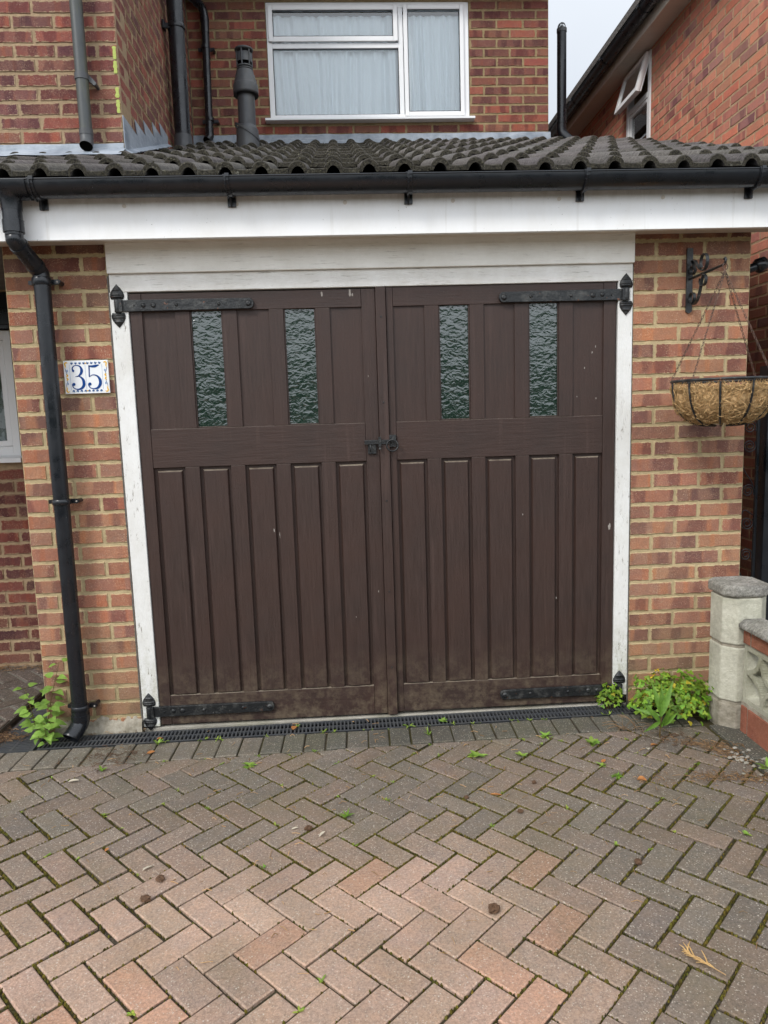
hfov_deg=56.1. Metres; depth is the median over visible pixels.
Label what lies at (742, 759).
gravel
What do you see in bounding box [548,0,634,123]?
sky
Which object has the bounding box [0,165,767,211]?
gutter
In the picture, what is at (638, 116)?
window
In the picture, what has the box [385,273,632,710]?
garage door
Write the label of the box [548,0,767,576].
neighbour house
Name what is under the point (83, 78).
rainwater pipe
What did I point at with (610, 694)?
weed
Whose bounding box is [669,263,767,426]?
hanging basket
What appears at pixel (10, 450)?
window
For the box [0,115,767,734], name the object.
garage
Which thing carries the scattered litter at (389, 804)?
on the driveway
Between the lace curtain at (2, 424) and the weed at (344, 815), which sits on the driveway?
the weed at (344, 815)
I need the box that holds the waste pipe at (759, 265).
[750,257,767,272]
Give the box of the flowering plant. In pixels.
[627,668,713,725]
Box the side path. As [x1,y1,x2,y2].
[0,666,43,734]
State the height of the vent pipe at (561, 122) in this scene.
1.162 m
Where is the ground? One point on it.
(16, 722)
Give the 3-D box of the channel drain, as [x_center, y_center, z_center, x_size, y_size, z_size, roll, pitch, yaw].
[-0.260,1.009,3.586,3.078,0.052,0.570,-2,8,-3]
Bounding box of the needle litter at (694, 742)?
[634,736,767,789]
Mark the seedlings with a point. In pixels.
(299, 1009)
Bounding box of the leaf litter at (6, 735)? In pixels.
[0,664,144,741]
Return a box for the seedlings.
[20,711,766,1015]
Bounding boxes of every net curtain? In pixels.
[273,15,398,114]
[402,15,459,110]
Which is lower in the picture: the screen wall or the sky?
the screen wall
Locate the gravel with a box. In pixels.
[715,746,767,780]
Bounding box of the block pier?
[707,576,767,728]
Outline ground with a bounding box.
[1,428,685,735]
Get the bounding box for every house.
[0,0,547,665]
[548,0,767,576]
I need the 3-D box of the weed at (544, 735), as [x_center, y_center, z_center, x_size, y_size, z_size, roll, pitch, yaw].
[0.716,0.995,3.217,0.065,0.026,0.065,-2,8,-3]
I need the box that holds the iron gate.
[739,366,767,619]
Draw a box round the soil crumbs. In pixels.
[0,722,698,772]
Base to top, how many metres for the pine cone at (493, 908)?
0.024 m
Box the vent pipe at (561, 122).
[556,22,572,138]
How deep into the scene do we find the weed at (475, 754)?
3.05 m
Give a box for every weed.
[13,658,66,746]
[242,762,256,768]
[341,809,353,818]
[468,750,487,756]
[515,751,527,755]
[540,731,550,738]
[585,736,599,746]
[596,682,622,708]
[611,771,621,778]
[634,681,677,737]
[756,757,767,768]
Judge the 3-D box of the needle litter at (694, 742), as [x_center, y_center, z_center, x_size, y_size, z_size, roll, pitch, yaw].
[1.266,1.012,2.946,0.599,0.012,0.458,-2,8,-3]
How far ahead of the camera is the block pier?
3.21 m
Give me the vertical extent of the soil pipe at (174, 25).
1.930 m
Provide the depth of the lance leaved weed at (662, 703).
3.16 m
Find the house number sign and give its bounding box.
[63,360,110,393]
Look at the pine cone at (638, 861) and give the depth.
2.29 m
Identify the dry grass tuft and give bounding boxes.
[602,715,668,732]
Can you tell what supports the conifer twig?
on the driveway
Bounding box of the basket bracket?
[685,248,726,313]
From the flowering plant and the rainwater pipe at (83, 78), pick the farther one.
the rainwater pipe at (83, 78)
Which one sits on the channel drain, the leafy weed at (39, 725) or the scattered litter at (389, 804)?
the leafy weed at (39, 725)
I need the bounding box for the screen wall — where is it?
[739,618,767,751]
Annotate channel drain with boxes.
[0,704,643,753]
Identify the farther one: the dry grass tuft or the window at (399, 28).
the window at (399, 28)
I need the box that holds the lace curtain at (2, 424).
[0,391,6,440]
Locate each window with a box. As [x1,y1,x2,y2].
[0,330,22,462]
[265,2,474,123]
[614,49,651,138]
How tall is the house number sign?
0.144 m
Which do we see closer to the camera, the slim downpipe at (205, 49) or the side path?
the side path
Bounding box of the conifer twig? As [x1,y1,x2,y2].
[679,941,725,975]
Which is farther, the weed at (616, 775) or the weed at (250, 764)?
the weed at (250, 764)
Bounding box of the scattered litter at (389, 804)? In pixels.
[7,719,763,975]
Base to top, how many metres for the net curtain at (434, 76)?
0.835 m
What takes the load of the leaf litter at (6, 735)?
on the side path
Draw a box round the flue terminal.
[233,45,259,147]
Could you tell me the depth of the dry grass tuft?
3.25 m
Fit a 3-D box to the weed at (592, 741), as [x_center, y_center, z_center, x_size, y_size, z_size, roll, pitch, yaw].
[0.906,0.995,3.126,0.068,0.021,0.068,-2,8,-3]
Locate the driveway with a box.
[0,712,767,1023]
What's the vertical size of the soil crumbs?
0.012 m
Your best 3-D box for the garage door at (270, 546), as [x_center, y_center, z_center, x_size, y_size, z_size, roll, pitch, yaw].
[-0.567,-0.002,3.328,1.210,2.052,0.080,-2,8,-3]
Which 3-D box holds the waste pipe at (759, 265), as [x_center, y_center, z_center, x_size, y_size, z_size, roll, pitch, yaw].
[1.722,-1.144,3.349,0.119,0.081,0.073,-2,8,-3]
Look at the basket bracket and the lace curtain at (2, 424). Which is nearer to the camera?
the basket bracket
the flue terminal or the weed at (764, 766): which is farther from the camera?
the flue terminal
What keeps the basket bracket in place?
attached to the garage
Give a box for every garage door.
[110,285,397,729]
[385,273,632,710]
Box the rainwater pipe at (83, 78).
[69,0,99,150]
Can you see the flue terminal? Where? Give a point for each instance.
(245, 91)
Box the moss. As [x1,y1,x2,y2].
[0,729,767,1023]
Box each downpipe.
[2,208,100,742]
[188,0,219,141]
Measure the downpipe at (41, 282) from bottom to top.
2.301 m
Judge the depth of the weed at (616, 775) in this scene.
2.84 m
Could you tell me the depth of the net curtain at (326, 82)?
6.14 m
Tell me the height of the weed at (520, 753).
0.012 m
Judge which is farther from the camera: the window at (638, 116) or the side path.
the window at (638, 116)
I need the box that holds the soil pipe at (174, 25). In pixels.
[162,0,192,145]

